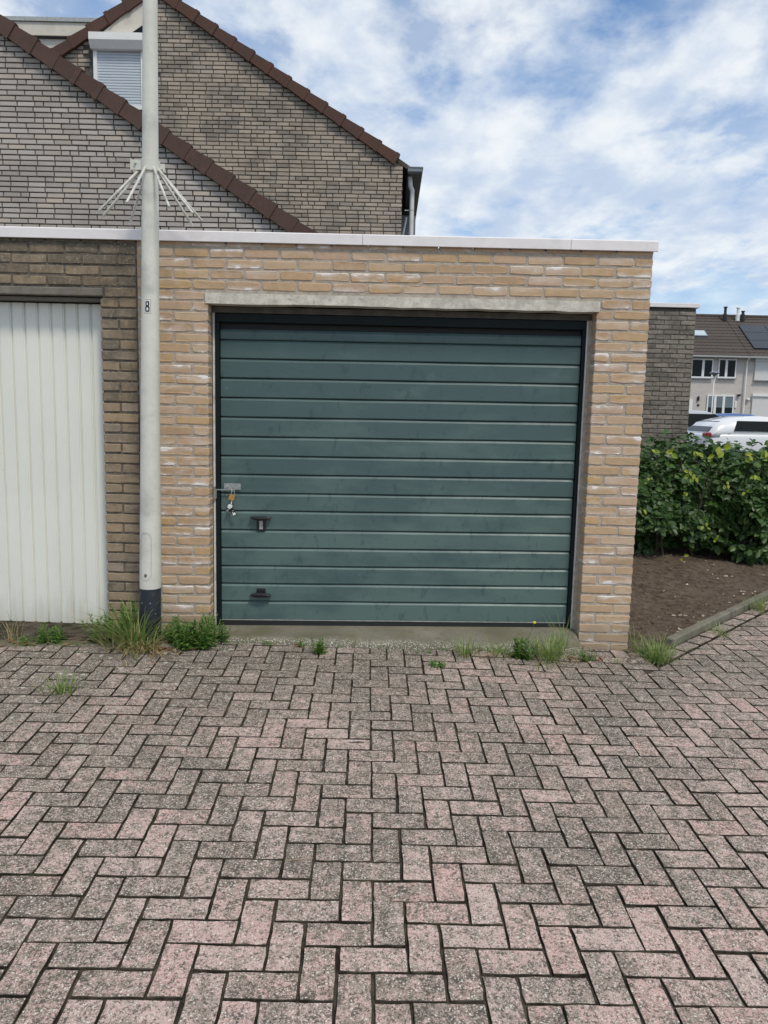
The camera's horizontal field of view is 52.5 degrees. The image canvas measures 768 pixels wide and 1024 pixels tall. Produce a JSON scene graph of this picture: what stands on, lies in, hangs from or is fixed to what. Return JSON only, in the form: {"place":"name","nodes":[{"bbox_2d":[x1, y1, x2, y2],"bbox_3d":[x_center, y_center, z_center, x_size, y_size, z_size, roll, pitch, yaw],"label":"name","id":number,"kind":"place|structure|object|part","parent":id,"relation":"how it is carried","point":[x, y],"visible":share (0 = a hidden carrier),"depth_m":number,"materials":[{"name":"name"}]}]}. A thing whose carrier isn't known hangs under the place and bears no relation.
{"place":"outdoors","nodes":[
{"label":"outdoors","id":0,"kind":"place"},
{"bbox_2d":[0,565,767,1023],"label":"pavement","id":1,"kind":"structure","parent":0,"point":[476,839],"depth_m":2.95,"materials":[{"name":"grey brick"}]},
{"bbox_2d":[0,617,28,643],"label":"grass tuft","id":2,"kind":"object","parent":1,"relation":"on","point":[11,637],"visible":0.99,"depth_m":4.83,"materials":[{"name":"plant"}]},
{"bbox_2d":[18,633,44,644],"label":"leafy weed","id":3,"kind":"object","parent":1,"relation":"on","point":[27,640],"visible":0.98,"depth_m":4.83,"materials":[{"name":"green plant"}]},
{"bbox_2d":[36,621,66,643],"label":"leafy weed","id":4,"kind":"object","parent":1,"relation":"on","point":[55,634],"visible":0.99,"depth_m":4.87,"materials":[{"name":"green plant"}]},
{"bbox_2d":[33,667,96,704],"bbox_3d":[-1.683,0.908,4.098,0.342,0.127,0.297,-2,8,-21],"label":"grass tuft","id":5,"kind":"object","parent":1,"relation":"on","point":[58,688],"visible":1,"depth_m":4.12,"materials":[{"name":"plant"}]},
{"bbox_2d":[0,226,140,648],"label":"garage","id":6,"kind":"structure","parent":1,"relation":"on","point":[69,456],"depth_m":5.06,"materials":[{"name":"brick"}]},
{"bbox_2d":[0,302,108,623],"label":"door","id":7,"kind":"structure","parent":6,"relation":"in","point":[53,551],"depth_m":5.13,"materials":[{"name":"metal"}]},
{"bbox_2d":[79,612,126,643],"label":"leafy weed","id":8,"kind":"object","parent":1,"relation":"on","point":[97,634],"visible":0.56,"depth_m":4.91,"materials":[{"name":"green plant"}]},
{"bbox_2d":[108,600,137,633],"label":"leafy weed","id":9,"kind":"object","parent":1,"relation":"on","point":[134,611],"visible":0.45,"depth_m":4.93,"materials":[{"name":"green plant"}]},
{"bbox_2d":[68,590,197,659],"bbox_3d":[-1.579,0.670,4.833,0.788,0.350,0.788,-6,11,-44],"label":"grass tuft","id":10,"kind":"object","parent":1,"relation":"on","point":[131,635],"visible":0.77,"depth_m":4.79,"materials":[{"name":"plant"}]},
{"bbox_2d":[107,625,179,666],"bbox_3d":[-1.456,0.816,4.786,0.485,0.208,0.548,-1,8,-16],"label":"grass tuft","id":11,"kind":"object","parent":1,"relation":"on","point":[147,650],"visible":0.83,"depth_m":4.73,"materials":[{"name":"plant"}]},
{"bbox_2d":[98,0,202,642],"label":"lamp post","id":12,"kind":"object","parent":1,"relation":"on","point":[149,167],"visible":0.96,"depth_m":4.67,"materials":[{"name":"grey metal"}]},
{"bbox_2d":[160,642,179,650],"bbox_3d":[-1.326,0.841,4.832,0.120,0.038,0.070,9,12,11],"label":"stone","id":13,"kind":"object","parent":1,"relation":"on","point":[166,645],"visible":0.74,"depth_m":4.81,"materials":[{"name":"stone"}]},
{"bbox_2d":[154,615,186,644],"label":"leafy weed","id":14,"kind":"object","parent":1,"relation":"on","point":[168,637],"visible":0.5,"depth_m":4.88,"materials":[{"name":"green plant"}]},
{"bbox_2d":[164,612,218,650],"bbox_3d":[-1.192,0.739,4.849,0.336,0.233,0.234,-1,8,-19],"label":"leafy weed","id":15,"kind":"object","parent":1,"relation":"on","point":[202,640],"visible":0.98,"depth_m":4.82,"materials":[{"name":"green plant"}]},
{"bbox_2d":[212,617,231,642],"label":"leafy weed","id":16,"kind":"object","parent":1,"relation":"on","point":[224,634],"visible":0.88,"depth_m":4.97,"materials":[{"name":"green plant"}]},
{"bbox_2d":[15,633,590,665],"bbox_3d":[-0.458,0.859,4.926,3.658,0.069,0.501,1,8,-3],"label":"moss","id":17,"kind":"object","parent":1,"relation":"on","point":[245,642],"visible":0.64,"depth_m":4.88,"materials":[{"name":"green plant"}]},
{"bbox_2d":[1,637,606,662],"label":"leaf litter","id":18,"kind":"object","parent":1,"relation":"on","point":[570,657],"visible":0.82,"depth_m":4.84,"materials":[{"name":"brown plant"}]},
{"bbox_2d":[311,637,327,654],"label":"leafy weed","id":19,"kind":"object","parent":1,"relation":"on","point":[320,647],"visible":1,"depth_m":4.82,"materials":[{"name":"green plant"}]},
{"bbox_2d":[137,230,658,656],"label":"garage","id":20,"kind":"structure","parent":1,"relation":"on","point":[421,442],"depth_m":5.08,"materials":[{"name":"brick"}]},
{"bbox_2d":[228,489,234,500],"bbox_3d":[-1.004,-0.112,5.127,0.046,0.079,0.017,-3,9,-28],"label":"padlock","id":21,"kind":"object","parent":20,"relation":"hanging from","point":[231,497],"visible":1,"depth_m":5.12,"materials":[{"name":"metal"}]},
{"bbox_2d":[226,500,236,515],"bbox_3d":[-1.006,-0.031,5.135,0.073,0.119,0.016,1,8,0],"label":"key ring","id":22,"kind":"object","parent":21,"relation":"hanging from","point":[232,510],"visible":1,"depth_m":5.13,"materials":[{"name":"silver metal"}]},
{"bbox_2d":[213,329,580,626],"bbox_3d":[0.063,-0.177,5.142,2.372,1.981,0.076,1,8,0],"label":"door","id":23,"kind":"structure","parent":20,"relation":"in","point":[376,478],"depth_m":5.14,"materials":[{"name":"green paint"}]},
{"bbox_2d":[400,648,431,656],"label":"leafy weed","id":24,"kind":"object","parent":1,"relation":"on","point":[417,651],"visible":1,"depth_m":4.90,"materials":[{"name":"green plant"}]},
{"bbox_2d":[429,659,446,668],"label":"leafy weed","id":25,"kind":"object","parent":1,"relation":"on","point":[439,664],"visible":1,"depth_m":4.68,"materials":[{"name":"green plant"}]},
{"bbox_2d":[437,633,484,660],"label":"grass tuft","id":26,"kind":"object","parent":1,"relation":"on","point":[462,651],"visible":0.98,"depth_m":4.90,"materials":[{"name":"plant"}]},
{"bbox_2d":[478,640,512,660],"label":"grass tuft","id":27,"kind":"object","parent":1,"relation":"on","point":[497,651],"visible":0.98,"depth_m":4.92,"materials":[{"name":"plant"}]},
{"bbox_2d":[509,621,541,659],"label":"leafy weed","id":28,"kind":"object","parent":1,"relation":"on","point":[519,653],"visible":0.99,"depth_m":4.87,"materials":[{"name":"green plant"}]},
{"bbox_2d":[501,623,593,670],"bbox_3d":[1.025,0.852,4.843,0.543,0.212,0.606,8,10,43],"label":"grass tuft","id":29,"kind":"object","parent":1,"relation":"on","point":[550,655],"visible":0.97,"depth_m":4.91,"materials":[{"name":"plant"}]},
{"bbox_2d":[537,608,575,648],"bbox_3d":[1.123,0.756,5.011,0.274,0.333,0.264,1,8,0],"label":"grass tuft","id":30,"kind":"object","parent":1,"relation":"on","point":[560,632],"visible":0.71,"depth_m":5.04,"materials":[{"name":"plant"}]},
{"bbox_2d":[579,649,597,662],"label":"leafy weed","id":31,"kind":"object","parent":1,"relation":"on","point":[586,658],"visible":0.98,"depth_m":4.91,"materials":[{"name":"green plant"}]},
{"bbox_2d":[626,657,645,663],"bbox_3d":[1.593,0.950,4.929,0.110,0.042,0.070,-5,12,-13],"label":"stone","id":32,"kind":"object","parent":1,"relation":"on","point":[635,660],"visible":0.82,"depth_m":4.91,"materials":[{"name":"stone"}]},
{"bbox_2d":[623,633,699,665],"bbox_3d":[1.774,0.881,5.028,0.510,0.217,0.551,-2,8,-21],"label":"grass tuft","id":33,"kind":"object","parent":1,"relation":"on","point":[653,655],"visible":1,"depth_m":4.99,"materials":[{"name":"plant"}]},
{"bbox_2d":[622,534,767,651],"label":"flower bed","id":34,"kind":"object","parent":1,"relation":"on","point":[691,590],"visible":0.46,"depth_m":6.77,"materials":[{"name":"soil"}]},
{"bbox_2d":[624,624,641,647],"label":"grass tuft","id":35,"kind":"object","parent":34,"relation":"on","point":[634,638],"visible":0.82,"depth_m":5.18,"materials":[{"name":"plant"}]},
{"bbox_2d":[634,427,767,564],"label":"hedge","id":36,"kind":"object","parent":34,"relation":"on","point":[683,487],"visible":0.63,"depth_m":7.82,"materials":[{"name":"green plant"}]},
{"bbox_2d":[665,590,767,646],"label":"kerb","id":37,"kind":"structure","parent":1,"relation":"on","point":[700,627],"depth_m":5.77,"materials":[{"name":"concrete"}]},
{"bbox_2d":[700,620,739,638],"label":"grass tuft","id":38,"kind":"object","parent":1,"relation":"on","point":[720,632],"visible":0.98,"depth_m":5.53,"materials":[{"name":"plant"}]},
{"bbox_2d":[743,596,767,614],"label":"grass tuft","id":39,"kind":"object","parent":1,"relation":"on","point":[759,607],"visible":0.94,"depth_m":6.15,"materials":[{"name":"plant"}]},
{"bbox_2d":[0,0,767,314],"label":"sky","id":40,"kind":"structure","parent":0,"point":[644,120],"materials":[{"name":"blue"}]},
{"bbox_2d":[641,302,699,458],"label":"garage","id":41,"kind":"structure","parent":0,"point":[669,354],"depth_m":10.97,"materials":[{"name":"brick"}]},
{"bbox_2d":[688,410,718,428],"bbox_3d":[9.761,-2.531,25.750,4.393,1.700,2.020,1,8,0],"label":"parked car","id":42,"kind":"object","parent":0,"point":[695,416],"depth_m":24.95,"materials":[{"name":"paint"}]},
{"bbox_3d":[10.308,-2.932,24.944,1.865,0.410,0.169,1,8,0],"label":"side window","id":43,"kind":"part","parent":42,"relation":"part of","materials":[{"name":"black glass"}]},
{"bbox_2d":[689,306,750,413],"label":"terraced house","id":44,"kind":"structure","parent":0,"point":[719,347],"depth_m":49.87,"materials":[{"name":"brick"}]},
{"bbox_2d":[689,399,692,409],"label":"front door","id":45,"kind":"structure","parent":44,"relation":"in","point":[691,400],"depth_m":49.93,"materials":[{"name":"white"}]},
{"bbox_2d":[691,358,713,378],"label":"window","id":46,"kind":"structure","parent":44,"relation":"in","point":[701,368],"depth_m":49.64,"materials":[{"name":"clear glass"}]},
{"bbox_2d":[706,395,734,413],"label":"window","id":47,"kind":"structure","parent":44,"relation":"in","point":[721,403],"depth_m":49.92,"materials":[{"name":"clear glass"}]},
{"bbox_2d":[717,359,736,378],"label":"window","id":48,"kind":"structure","parent":44,"relation":"in","point":[726,367],"depth_m":49.63,"materials":[{"name":"clear glass"}]},
{"bbox_2d":[687,416,767,454],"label":"parked car","id":49,"kind":"object","parent":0,"point":[742,430],"visible":0.23,"depth_m":20.02,"materials":[{"name":"paint"}]},
{"bbox_3d":[8.524,-2.298,20.751,0.360,0.267,1.320,1,8,-1],"label":"rear window","id":50,"kind":"part","parent":49,"relation":"part of","materials":[{"name":"grey glass"}]},
{"bbox_3d":[9.515,-2.203,20.040,1.061,0.260,0.148,1,8,-1],"label":"side window","id":51,"kind":"part","parent":49,"relation":"part of","materials":[{"name":"black glass"}]},
{"bbox_2d":[716,413,754,416],"bbox_3d":[15.016,-3.312,32.683,4.243,1.620,2.010,1,8,0],"label":"parked car","id":52,"kind":"object","parent":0,"point":[726,414],"visible":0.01,"depth_m":31.98,"materials":[{"name":"paint"}]},
{"bbox_2d":[727,307,767,416],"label":"terraced house","id":53,"kind":"structure","parent":0,"point":[750,332],"depth_m":49.94,"materials":[{"name":"paint"}]},
{"label":"ground","id":54,"kind":"structure","parent":0,"visible":0},
{"bbox_2d":[0,14,332,245],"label":"brick house","id":55,"kind":"structure","parent":54,"relation":"on","point":[70,139],"depth_m":9.82,"materials":[{"name":"brick"}]},
{"bbox_2d":[4,0,422,247],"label":"brick house","id":56,"kind":"structure","parent":54,"relation":"on","point":[265,128],"depth_m":13.45,"materials":[{"name":"brick"}]},
{"bbox_2d":[133,25,142,32],"bbox_3d":[-4.196,-8.194,13.227,0.270,0.180,0.005,1,8,0],"label":"gable window","id":57,"kind":"structure","parent":56,"relation":"in","point":[140,30],"depth_m":13.23,"materials":[{"name":"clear glass"}]},
{"bbox_2d":[710,371,719,412],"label":"street lamp","id":58,"kind":"object","parent":54,"relation":"on","point":[714,373],"visible":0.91,"depth_m":42.35,"materials":[{"name":"white metal"}]}
]}

